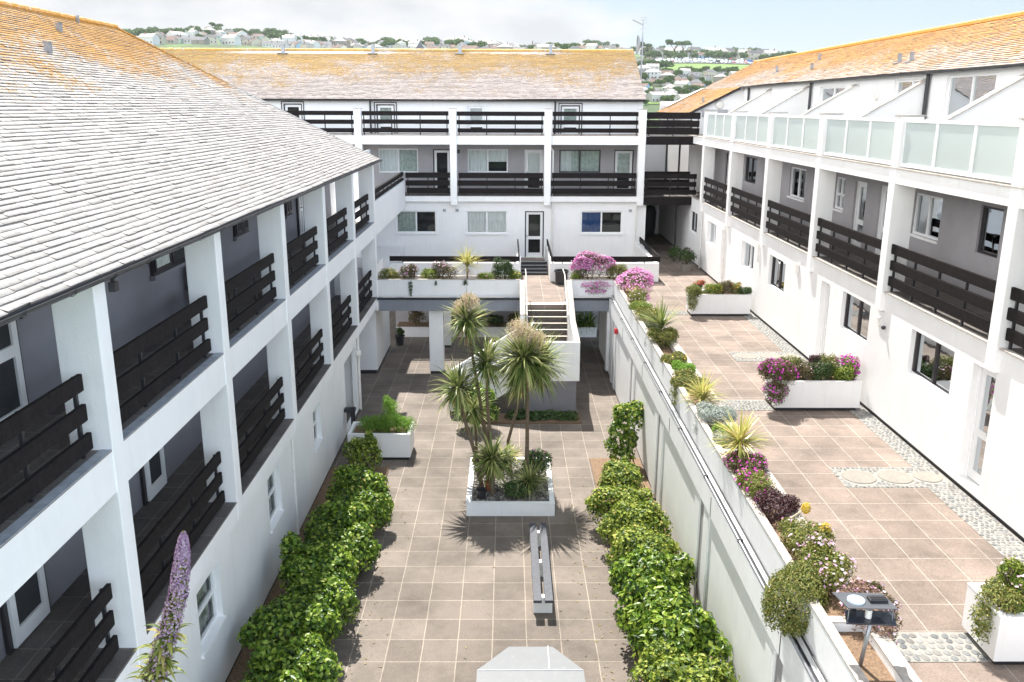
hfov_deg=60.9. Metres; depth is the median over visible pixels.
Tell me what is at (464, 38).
hillside house
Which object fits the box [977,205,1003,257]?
window
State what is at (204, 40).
hillside house
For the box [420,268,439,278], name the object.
flowering plant
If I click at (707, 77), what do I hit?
hillside house
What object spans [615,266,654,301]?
flowering plant
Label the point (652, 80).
hillside house
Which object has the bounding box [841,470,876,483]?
stepping stone
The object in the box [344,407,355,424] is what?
hose reel
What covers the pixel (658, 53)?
hillside tree
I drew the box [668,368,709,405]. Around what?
flowering plant
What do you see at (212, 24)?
hillside tree
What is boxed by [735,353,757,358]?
stepping stone
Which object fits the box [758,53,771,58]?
hillside tree
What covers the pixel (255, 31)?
hillside tree
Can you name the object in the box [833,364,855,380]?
flowering plant
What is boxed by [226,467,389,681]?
hedge soil
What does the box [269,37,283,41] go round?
hillside house
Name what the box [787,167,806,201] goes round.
window
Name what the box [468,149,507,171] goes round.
window
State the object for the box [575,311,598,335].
strappy plant
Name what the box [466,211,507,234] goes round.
window
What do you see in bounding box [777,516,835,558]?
flowering plant
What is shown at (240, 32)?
hillside house
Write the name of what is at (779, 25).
sky
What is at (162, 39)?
hillside house
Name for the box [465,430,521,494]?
cordyline palm
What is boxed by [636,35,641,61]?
satellite dish
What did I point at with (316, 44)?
hillside house
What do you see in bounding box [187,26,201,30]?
hillside tree
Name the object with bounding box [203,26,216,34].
hillside house
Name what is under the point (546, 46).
hillside house
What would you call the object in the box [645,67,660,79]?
hillside house
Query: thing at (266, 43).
hillside house
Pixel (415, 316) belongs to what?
garden shrub
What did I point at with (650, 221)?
covered parasol
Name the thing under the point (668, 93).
hillside house
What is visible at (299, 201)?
door
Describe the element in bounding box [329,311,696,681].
courtyard paving
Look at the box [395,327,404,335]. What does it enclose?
potted plant
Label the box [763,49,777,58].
hillside house
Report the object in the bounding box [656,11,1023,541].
wing
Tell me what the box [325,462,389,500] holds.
hydrangea bush
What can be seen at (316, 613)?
hydrangea bush
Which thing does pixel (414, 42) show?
hillside house
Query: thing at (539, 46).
hillside house
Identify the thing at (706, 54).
hillside tree
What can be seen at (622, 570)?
hedge shrub
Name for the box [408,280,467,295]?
trailing plant
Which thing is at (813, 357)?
flowering plant
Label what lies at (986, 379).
door
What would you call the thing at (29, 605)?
door
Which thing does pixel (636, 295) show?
flowering plant
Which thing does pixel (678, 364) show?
flowering plant
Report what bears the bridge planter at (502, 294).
on the courtyard paving at (448, 574)
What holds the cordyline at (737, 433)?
on the retaining wall at (725, 535)
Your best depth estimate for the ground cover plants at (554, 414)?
27.18 m
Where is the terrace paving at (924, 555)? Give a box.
[634,234,1023,681]
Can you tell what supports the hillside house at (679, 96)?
on the hills
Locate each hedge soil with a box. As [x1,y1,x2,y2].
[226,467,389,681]
[590,458,711,681]
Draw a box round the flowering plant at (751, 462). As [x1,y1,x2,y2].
[722,450,768,474]
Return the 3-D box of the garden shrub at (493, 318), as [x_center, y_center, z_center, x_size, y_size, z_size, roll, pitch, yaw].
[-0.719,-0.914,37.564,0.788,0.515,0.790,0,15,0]
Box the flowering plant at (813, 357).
[808,355,822,363]
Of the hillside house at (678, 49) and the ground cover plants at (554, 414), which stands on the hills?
the hillside house at (678, 49)
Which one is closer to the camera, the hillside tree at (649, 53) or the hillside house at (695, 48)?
the hillside tree at (649, 53)
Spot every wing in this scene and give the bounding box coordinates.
[0,0,389,681]
[160,44,648,258]
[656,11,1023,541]
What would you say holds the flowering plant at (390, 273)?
in the bridge planter at (502, 294)
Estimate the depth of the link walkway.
34.37 m
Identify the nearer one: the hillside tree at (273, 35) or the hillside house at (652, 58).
the hillside tree at (273, 35)
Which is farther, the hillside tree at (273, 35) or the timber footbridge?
the hillside tree at (273, 35)
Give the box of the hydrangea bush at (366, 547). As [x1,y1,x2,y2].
[309,521,382,573]
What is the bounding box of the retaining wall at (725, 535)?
[599,280,921,681]
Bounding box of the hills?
[154,39,752,126]
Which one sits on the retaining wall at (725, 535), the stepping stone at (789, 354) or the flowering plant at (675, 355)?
the flowering plant at (675, 355)
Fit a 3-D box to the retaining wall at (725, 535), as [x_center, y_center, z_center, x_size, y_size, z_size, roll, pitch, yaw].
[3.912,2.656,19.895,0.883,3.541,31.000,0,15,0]
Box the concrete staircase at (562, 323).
[449,269,579,414]
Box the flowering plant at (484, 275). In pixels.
[476,271,497,278]
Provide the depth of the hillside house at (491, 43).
783.70 m
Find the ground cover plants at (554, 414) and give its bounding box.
[504,408,579,421]
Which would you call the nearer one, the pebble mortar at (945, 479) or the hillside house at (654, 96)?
the pebble mortar at (945, 479)
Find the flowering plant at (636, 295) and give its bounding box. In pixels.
[626,288,647,302]
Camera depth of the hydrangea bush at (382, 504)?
19.72 m
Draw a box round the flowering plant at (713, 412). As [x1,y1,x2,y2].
[693,401,737,434]
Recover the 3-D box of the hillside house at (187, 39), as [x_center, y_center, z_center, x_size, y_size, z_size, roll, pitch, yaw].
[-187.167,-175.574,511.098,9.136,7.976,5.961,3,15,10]
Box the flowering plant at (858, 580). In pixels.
[836,576,895,641]
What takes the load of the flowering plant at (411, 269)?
in the bridge planter at (502, 294)
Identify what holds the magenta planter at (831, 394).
on the terrace paving at (924, 555)
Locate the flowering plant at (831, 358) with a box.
[818,352,839,379]
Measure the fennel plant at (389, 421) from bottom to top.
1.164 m
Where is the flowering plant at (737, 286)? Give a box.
[728,282,742,293]
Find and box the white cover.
[476,646,584,681]
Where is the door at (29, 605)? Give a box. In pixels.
[0,564,50,654]
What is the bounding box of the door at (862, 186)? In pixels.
[851,181,866,246]
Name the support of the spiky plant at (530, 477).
in the palm planter at (498, 503)
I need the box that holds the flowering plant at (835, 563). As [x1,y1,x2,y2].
[790,531,857,591]
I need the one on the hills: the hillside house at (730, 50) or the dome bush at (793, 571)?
the hillside house at (730, 50)
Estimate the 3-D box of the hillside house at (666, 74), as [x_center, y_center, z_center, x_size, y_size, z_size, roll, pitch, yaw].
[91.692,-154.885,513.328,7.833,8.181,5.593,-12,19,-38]
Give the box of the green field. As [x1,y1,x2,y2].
[667,64,748,70]
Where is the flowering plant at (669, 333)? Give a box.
[647,326,679,347]
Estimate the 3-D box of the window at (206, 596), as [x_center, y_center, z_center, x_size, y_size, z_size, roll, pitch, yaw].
[-5.163,4.255,13.959,0.755,1.150,1.150,0,15,0]
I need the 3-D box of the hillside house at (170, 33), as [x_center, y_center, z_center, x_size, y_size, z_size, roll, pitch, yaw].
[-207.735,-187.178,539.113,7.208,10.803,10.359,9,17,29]
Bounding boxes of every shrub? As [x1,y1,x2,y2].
[342,429,382,471]
[408,311,425,325]
[451,311,460,324]
[453,381,499,426]
[475,311,485,323]
[487,314,503,325]
[503,479,533,497]
[506,312,519,325]
[520,447,552,475]
[584,484,653,524]
[596,458,645,503]
[596,499,672,550]
[603,400,644,461]
[605,524,681,566]
[607,544,696,608]
[612,455,640,485]
[614,570,701,649]
[627,640,739,681]
[629,592,732,681]
[667,246,678,261]
[676,247,696,263]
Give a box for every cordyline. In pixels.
[449,243,484,278]
[634,297,690,345]
[676,366,729,412]
[703,405,776,461]
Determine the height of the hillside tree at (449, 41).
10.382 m
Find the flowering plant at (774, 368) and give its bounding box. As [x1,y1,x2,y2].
[757,357,798,405]
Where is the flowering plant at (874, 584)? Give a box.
[850,580,902,644]
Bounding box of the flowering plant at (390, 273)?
[378,267,399,278]
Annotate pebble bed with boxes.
[891,633,987,661]
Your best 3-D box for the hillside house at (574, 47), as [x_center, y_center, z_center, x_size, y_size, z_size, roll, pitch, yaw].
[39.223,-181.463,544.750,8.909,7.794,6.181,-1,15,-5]
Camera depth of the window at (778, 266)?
27.45 m
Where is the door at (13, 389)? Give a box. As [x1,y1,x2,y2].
[0,320,28,420]
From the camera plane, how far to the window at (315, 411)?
22.15 m
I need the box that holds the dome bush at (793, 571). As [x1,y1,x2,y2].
[760,558,831,637]
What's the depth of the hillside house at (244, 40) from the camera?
530.51 m
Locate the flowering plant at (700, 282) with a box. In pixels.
[693,280,705,286]
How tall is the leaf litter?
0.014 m
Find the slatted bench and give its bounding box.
[529,523,552,612]
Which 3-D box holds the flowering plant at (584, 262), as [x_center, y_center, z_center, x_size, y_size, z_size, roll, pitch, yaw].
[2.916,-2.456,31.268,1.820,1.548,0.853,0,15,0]
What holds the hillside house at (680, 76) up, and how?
on the hills
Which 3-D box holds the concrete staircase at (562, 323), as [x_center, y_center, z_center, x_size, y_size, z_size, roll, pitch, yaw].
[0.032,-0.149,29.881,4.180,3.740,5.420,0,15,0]
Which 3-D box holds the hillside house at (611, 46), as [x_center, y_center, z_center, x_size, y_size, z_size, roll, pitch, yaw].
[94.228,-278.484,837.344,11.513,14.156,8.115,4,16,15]
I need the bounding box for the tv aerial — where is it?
[633,17,647,81]
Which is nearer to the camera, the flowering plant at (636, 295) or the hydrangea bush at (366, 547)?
the hydrangea bush at (366, 547)
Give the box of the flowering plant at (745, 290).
[735,286,751,294]
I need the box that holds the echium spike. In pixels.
[124,530,194,681]
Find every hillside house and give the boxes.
[138,32,159,44]
[157,34,165,44]
[165,29,185,35]
[166,37,177,43]
[177,34,186,42]
[184,35,199,43]
[188,29,197,35]
[191,35,209,44]
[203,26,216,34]
[204,33,217,43]
[215,32,222,38]
[216,29,225,34]
[221,33,240,45]
[236,30,247,35]
[241,36,250,44]
[248,37,261,46]
[252,34,263,37]
[261,36,270,40]
[261,40,273,46]
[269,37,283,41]
[272,41,288,47]
[282,34,293,40]
[291,41,303,47]
[300,40,313,47]
[309,40,319,47]
[319,40,331,44]
[325,44,337,47]
[333,38,346,45]
[352,41,361,48]
[367,43,382,48]
[391,42,400,48]
[398,41,405,47]
[408,39,420,48]
[423,40,433,45]
[425,44,437,48]
[438,43,449,48]
[454,36,467,41]
[462,44,476,48]
[488,39,500,45]
[496,42,512,48]
[537,43,546,48]
[541,42,555,48]
[568,45,581,48]
[586,42,598,48]
[604,44,616,48]
[638,63,649,69]
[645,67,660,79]
[646,47,662,59]
[646,62,658,68]
[646,90,663,101]
[650,77,662,84]
[657,69,672,74]
[660,71,674,80]
[662,83,675,90]
[662,87,677,93]
[662,90,676,100]
[672,46,685,57]
[674,73,686,82]
[674,80,691,89]
[674,92,688,100]
[675,77,687,81]
[679,67,690,75]
[684,50,694,57]
[687,46,700,50]
[688,71,700,75]
[689,73,700,79]
[691,78,702,83]
[691,82,706,90]
[696,51,710,59]
[700,74,710,80]
[703,68,716,77]
[705,46,717,50]
[713,46,728,58]
[713,73,725,81]
[724,48,734,52]
[736,48,750,59]
[746,48,762,60]
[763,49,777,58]
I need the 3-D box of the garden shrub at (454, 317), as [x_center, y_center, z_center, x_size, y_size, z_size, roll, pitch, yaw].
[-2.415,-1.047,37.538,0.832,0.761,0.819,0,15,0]
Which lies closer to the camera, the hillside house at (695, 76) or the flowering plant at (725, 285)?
the flowering plant at (725, 285)
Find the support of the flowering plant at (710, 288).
in the succulent planter at (727, 304)
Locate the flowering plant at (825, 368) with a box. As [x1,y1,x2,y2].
[807,359,834,379]
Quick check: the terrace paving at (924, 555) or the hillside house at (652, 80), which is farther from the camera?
the hillside house at (652, 80)
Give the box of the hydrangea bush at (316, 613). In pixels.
[236,593,342,650]
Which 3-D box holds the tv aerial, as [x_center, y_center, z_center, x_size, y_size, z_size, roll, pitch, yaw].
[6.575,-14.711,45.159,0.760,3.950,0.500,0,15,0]
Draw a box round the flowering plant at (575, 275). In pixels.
[570,271,580,278]
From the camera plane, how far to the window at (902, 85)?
24.39 m
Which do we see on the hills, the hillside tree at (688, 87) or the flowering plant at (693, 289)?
the hillside tree at (688, 87)
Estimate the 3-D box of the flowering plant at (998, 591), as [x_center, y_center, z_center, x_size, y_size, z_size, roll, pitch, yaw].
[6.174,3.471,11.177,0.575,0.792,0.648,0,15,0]
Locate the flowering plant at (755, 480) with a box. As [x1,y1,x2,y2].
[733,467,775,503]
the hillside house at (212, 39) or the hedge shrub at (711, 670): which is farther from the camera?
the hillside house at (212, 39)
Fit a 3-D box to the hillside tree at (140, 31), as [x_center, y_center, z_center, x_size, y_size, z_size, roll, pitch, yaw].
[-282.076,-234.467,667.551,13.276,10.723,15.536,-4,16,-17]
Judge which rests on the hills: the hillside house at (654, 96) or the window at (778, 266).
the hillside house at (654, 96)
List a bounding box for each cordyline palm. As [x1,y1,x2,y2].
[423,354,487,486]
[437,291,493,476]
[448,389,495,475]
[455,334,518,478]
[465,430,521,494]
[480,310,580,471]
[498,370,547,474]
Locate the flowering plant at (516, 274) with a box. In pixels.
[507,269,521,278]
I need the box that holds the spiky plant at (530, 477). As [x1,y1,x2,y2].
[504,453,558,500]
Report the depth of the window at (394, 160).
40.91 m
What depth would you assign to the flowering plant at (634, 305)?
26.47 m
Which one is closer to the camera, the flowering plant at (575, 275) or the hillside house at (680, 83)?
the flowering plant at (575, 275)
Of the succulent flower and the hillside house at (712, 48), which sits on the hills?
the hillside house at (712, 48)
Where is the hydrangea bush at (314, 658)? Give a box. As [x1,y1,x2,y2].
[239,631,342,681]
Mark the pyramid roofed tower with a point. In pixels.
(420, 45)
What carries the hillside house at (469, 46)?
on the hills
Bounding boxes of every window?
[150,247,185,279]
[196,570,226,658]
[233,219,250,239]
[267,469,284,533]
[284,200,293,218]
[313,409,323,452]
[378,149,417,172]
[396,211,436,233]
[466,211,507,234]
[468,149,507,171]
[559,150,600,172]
[580,211,622,234]
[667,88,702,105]
[692,212,697,232]
[702,110,727,116]
[709,222,715,244]
[743,242,753,270]
[745,157,756,183]
[771,256,785,290]
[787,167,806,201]
[821,86,844,102]
[833,177,845,212]
[843,293,870,340]
[896,79,922,94]
[910,193,942,243]
[912,332,954,394]
[945,73,996,116]
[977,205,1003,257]
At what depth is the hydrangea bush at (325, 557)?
16.78 m
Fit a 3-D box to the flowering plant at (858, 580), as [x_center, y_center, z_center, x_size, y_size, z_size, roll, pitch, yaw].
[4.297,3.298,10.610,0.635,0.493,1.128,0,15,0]
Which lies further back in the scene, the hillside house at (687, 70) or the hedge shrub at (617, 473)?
the hillside house at (687, 70)
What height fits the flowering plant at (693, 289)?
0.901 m
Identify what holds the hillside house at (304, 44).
on the hills
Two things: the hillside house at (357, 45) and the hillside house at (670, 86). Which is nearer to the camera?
the hillside house at (670, 86)
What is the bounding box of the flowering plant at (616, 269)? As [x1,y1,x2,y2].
[605,263,627,279]
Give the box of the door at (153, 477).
[139,447,166,504]
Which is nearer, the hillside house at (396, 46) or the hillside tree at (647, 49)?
the hillside house at (396, 46)
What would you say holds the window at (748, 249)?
in the wing at (863, 200)
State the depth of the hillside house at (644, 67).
551.29 m
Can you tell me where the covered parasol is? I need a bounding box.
[645,205,655,236]
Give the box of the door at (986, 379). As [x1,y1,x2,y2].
[964,366,995,484]
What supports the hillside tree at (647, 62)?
on the hills
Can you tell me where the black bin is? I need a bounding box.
[554,269,568,284]
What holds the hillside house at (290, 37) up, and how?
on the hills
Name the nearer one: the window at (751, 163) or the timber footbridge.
the window at (751, 163)
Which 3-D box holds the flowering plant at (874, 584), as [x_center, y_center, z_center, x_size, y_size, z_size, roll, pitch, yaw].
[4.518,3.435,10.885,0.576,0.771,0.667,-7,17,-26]
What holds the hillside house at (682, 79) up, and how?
on the hills
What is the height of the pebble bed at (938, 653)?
0.032 m
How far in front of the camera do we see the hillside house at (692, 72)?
534.01 m
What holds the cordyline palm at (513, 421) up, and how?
in the palm planter at (498, 503)
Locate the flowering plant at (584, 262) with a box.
[568,250,616,294]
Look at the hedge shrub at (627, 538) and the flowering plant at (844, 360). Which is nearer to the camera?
the hedge shrub at (627, 538)
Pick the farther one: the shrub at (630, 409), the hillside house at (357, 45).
the hillside house at (357, 45)
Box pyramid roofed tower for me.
[415,42,424,48]
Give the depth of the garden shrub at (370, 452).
22.64 m
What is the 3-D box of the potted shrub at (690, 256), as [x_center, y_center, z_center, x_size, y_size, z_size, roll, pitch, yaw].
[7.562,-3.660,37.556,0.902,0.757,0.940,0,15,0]
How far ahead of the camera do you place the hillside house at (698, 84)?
459.26 m
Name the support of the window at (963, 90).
in the wing at (863, 200)
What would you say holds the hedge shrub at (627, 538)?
on the hedge soil at (597, 464)
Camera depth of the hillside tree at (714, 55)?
814.63 m
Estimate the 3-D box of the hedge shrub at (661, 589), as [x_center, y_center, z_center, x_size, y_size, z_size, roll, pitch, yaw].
[2.681,4.923,15.780,1.678,1.260,1.530,0,15,0]
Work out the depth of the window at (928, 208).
20.61 m
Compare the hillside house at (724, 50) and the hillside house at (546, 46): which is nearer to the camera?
the hillside house at (546, 46)
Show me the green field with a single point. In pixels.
(677, 66)
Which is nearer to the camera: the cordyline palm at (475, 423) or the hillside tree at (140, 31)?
the cordyline palm at (475, 423)
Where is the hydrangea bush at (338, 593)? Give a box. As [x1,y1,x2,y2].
[276,570,359,630]
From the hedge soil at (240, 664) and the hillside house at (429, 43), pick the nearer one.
the hedge soil at (240, 664)
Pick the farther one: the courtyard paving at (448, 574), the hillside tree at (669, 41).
the hillside tree at (669, 41)
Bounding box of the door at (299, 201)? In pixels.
[296,196,304,235]
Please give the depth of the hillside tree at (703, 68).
582.60 m
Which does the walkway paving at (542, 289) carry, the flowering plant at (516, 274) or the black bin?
the black bin
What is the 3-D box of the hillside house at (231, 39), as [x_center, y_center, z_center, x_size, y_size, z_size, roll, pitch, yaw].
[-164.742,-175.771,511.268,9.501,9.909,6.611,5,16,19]
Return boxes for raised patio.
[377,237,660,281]
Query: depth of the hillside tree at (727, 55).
825.61 m
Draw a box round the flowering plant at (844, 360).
[835,353,860,379]
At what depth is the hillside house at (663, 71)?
536.16 m
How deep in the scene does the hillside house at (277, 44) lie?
496.09 m
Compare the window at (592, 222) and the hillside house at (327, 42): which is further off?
the hillside house at (327, 42)
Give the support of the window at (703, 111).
in the wing at (863, 200)
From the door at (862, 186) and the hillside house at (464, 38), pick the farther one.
the hillside house at (464, 38)
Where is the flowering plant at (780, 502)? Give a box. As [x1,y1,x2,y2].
[752,485,801,525]
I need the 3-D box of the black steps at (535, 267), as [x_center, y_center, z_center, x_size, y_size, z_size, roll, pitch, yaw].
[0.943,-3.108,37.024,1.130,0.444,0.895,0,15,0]
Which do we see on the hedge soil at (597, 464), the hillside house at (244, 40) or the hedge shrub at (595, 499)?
the hedge shrub at (595, 499)
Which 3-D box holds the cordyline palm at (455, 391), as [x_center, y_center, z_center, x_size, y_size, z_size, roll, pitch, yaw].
[-1.364,1.969,21.427,1.595,3.462,1.707,-4,16,-14]
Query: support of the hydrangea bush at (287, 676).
on the hedge soil at (240, 664)
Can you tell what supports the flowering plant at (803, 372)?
in the magenta planter at (831, 394)
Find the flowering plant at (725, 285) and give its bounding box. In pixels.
[718,280,733,293]
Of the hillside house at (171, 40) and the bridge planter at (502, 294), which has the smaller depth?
the bridge planter at (502, 294)
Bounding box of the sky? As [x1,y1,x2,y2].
[4,0,1023,53]
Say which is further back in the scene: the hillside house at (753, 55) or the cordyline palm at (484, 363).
the hillside house at (753, 55)
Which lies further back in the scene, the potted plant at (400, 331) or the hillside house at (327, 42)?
the hillside house at (327, 42)
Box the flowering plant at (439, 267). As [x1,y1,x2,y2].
[431,260,458,278]
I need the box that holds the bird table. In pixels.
[832,592,897,666]
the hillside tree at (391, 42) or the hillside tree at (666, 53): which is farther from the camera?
the hillside tree at (666, 53)
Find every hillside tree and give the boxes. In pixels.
[122,27,138,35]
[135,28,149,34]
[147,27,164,32]
[163,28,175,33]
[175,27,190,31]
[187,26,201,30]
[209,22,223,28]
[250,29,260,33]
[264,28,278,33]
[265,32,280,38]
[307,36,318,40]
[376,37,394,43]
[387,38,404,44]
[423,36,440,40]
[425,39,440,44]
[444,38,459,44]
[469,41,484,46]
[552,42,571,48]
[582,39,601,45]
[640,42,652,58]
[640,47,654,53]
[642,60,653,64]
[644,50,655,58]
[649,50,661,59]
[653,79,668,85]
[657,60,664,67]
[660,94,674,100]
[661,60,674,66]
[664,50,672,57]
[665,39,680,57]
[669,51,687,57]
[675,88,686,93]
[677,40,691,58]
[683,84,697,90]
[689,52,698,59]
[701,66,709,70]
[703,50,714,57]
[704,80,711,84]
[709,53,717,58]
[716,52,730,58]
[725,53,731,57]
[739,52,748,58]
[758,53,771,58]
[775,52,784,56]
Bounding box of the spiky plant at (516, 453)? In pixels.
[503,442,524,464]
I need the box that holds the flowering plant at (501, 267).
[491,257,513,278]
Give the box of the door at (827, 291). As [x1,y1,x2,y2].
[819,283,830,356]
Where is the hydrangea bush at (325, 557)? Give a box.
[278,531,358,595]
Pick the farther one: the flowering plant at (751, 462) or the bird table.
the flowering plant at (751, 462)
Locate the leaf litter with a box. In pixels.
[337,447,632,681]
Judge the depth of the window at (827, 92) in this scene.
30.04 m
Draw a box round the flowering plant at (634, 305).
[628,300,652,310]
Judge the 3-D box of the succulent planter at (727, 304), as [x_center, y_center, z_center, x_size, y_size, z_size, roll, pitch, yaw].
[7.044,-1.302,29.796,2.012,0.752,0.862,0,15,0]
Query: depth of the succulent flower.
12.77 m
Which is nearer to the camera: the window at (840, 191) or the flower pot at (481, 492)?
the flower pot at (481, 492)
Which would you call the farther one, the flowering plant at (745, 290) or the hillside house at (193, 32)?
the hillside house at (193, 32)
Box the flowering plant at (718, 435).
[712,429,732,448]
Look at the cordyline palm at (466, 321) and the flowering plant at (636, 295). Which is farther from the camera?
the flowering plant at (636, 295)
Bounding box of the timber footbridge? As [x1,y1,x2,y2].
[643,112,700,246]
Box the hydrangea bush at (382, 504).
[328,484,393,530]
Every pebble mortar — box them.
[666,311,920,487]
[746,312,1023,564]
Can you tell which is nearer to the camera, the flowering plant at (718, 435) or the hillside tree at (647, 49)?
the flowering plant at (718, 435)
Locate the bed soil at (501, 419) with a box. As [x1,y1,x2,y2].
[480,414,580,423]
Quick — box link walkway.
[355,172,404,235]
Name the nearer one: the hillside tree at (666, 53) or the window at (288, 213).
the window at (288, 213)
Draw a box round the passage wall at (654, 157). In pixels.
[645,145,665,233]
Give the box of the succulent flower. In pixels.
[786,502,831,535]
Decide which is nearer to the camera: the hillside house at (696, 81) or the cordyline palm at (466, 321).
the cordyline palm at (466, 321)
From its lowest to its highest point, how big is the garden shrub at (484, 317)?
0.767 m
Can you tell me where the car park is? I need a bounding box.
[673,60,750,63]
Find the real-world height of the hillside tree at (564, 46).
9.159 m
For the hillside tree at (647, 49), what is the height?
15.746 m
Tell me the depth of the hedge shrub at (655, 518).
18.69 m
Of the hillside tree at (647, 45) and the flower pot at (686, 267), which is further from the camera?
the hillside tree at (647, 45)
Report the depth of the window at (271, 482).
18.20 m
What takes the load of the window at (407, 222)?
in the building wing at (494, 152)
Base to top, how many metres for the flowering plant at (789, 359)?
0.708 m
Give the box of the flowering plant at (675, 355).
[660,351,687,367]
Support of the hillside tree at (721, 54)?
on the hills
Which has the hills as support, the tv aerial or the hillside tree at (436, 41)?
the hillside tree at (436, 41)
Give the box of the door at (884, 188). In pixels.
[875,186,887,254]
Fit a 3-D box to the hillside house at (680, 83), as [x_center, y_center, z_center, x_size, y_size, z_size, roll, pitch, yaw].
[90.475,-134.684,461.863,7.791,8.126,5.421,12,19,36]
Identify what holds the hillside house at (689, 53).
on the hills
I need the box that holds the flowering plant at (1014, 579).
[996,555,1023,597]
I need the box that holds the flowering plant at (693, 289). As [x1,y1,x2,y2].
[685,283,702,310]
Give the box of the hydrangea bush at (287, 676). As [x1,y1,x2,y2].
[241,669,304,681]
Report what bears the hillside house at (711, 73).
on the hills
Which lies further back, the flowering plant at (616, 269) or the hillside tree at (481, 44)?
the hillside tree at (481, 44)
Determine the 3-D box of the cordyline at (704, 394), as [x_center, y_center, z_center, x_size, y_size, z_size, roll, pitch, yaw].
[4.003,1.065,18.320,1.274,1.141,1.236,0,15,0]
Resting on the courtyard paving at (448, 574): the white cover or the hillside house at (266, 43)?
the white cover
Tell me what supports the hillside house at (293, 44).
on the hills
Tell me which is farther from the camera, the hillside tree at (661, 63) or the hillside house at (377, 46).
the hillside tree at (661, 63)
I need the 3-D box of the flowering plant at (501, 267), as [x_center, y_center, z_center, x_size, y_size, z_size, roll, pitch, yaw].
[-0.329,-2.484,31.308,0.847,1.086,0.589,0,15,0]
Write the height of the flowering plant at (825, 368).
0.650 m
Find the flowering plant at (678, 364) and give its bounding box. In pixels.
[670,360,695,374]
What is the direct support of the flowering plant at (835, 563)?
on the retaining wall at (725, 535)
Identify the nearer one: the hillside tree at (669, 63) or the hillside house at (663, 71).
the hillside house at (663, 71)
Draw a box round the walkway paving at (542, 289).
[521,275,565,308]
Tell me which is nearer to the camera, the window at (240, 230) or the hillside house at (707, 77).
the window at (240, 230)
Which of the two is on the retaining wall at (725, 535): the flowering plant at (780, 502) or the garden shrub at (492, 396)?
the flowering plant at (780, 502)
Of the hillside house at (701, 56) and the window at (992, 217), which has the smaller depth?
the window at (992, 217)
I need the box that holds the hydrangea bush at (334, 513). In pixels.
[302,498,376,543]
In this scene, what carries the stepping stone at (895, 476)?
on the pebble mortar at (850, 468)
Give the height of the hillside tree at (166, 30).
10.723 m
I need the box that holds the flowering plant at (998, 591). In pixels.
[967,576,1023,644]
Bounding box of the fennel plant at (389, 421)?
[357,395,417,432]
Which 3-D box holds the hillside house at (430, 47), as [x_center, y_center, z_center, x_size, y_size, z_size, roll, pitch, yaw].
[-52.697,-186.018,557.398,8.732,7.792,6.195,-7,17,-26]
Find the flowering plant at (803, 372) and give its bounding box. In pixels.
[794,360,819,379]
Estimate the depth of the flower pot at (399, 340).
35.69 m
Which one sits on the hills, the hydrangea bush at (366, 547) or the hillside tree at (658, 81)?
the hillside tree at (658, 81)
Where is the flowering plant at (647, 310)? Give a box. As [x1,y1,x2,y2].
[633,307,659,324]
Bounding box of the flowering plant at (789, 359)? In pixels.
[778,354,804,377]
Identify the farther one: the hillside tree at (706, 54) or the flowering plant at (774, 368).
the hillside tree at (706, 54)
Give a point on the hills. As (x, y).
(651, 107)
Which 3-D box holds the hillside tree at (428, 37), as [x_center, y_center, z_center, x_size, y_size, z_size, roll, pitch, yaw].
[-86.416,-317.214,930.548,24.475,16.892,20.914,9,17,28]
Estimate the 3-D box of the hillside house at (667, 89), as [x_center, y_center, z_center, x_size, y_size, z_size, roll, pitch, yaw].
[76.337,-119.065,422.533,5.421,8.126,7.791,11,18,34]
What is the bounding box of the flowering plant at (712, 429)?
[711,423,732,440]
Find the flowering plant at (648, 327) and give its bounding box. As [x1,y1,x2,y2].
[644,324,658,346]
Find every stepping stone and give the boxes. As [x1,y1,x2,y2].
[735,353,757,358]
[759,353,781,358]
[783,353,799,357]
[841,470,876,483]
[877,470,912,483]
[913,471,941,482]
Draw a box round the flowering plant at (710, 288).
[702,283,722,294]
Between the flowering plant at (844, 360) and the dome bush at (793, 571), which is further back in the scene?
the flowering plant at (844, 360)
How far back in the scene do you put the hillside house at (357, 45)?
552.08 m
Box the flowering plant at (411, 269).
[397,263,419,278]
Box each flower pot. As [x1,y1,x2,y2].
[395,334,404,345]
[476,487,486,499]
[484,479,489,490]
[680,263,693,270]
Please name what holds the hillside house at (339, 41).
on the hills
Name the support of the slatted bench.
on the courtyard paving at (448, 574)
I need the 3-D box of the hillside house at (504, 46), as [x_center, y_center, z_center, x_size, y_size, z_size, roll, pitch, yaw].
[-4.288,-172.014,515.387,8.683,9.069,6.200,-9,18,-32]
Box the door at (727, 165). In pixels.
[725,153,729,193]
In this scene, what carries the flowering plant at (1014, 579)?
in the planter at (1005, 645)
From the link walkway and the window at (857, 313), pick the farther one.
the link walkway
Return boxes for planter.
[347,421,413,459]
[375,275,617,373]
[396,311,598,336]
[466,457,554,515]
[686,291,750,315]
[764,373,861,410]
[962,582,1023,664]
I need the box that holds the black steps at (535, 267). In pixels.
[521,261,547,274]
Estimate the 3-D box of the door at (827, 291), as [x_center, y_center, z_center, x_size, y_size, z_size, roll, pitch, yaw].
[8.443,-0.507,23.233,0.090,2.140,0.650,0,15,0]
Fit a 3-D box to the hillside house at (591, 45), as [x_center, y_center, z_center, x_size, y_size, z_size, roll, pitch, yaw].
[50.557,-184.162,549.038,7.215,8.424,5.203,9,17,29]
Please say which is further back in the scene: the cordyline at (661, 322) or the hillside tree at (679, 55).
the hillside tree at (679, 55)
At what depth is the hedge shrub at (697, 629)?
14.30 m
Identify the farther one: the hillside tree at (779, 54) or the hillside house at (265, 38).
the hillside tree at (779, 54)
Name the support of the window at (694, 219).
in the wing at (863, 200)

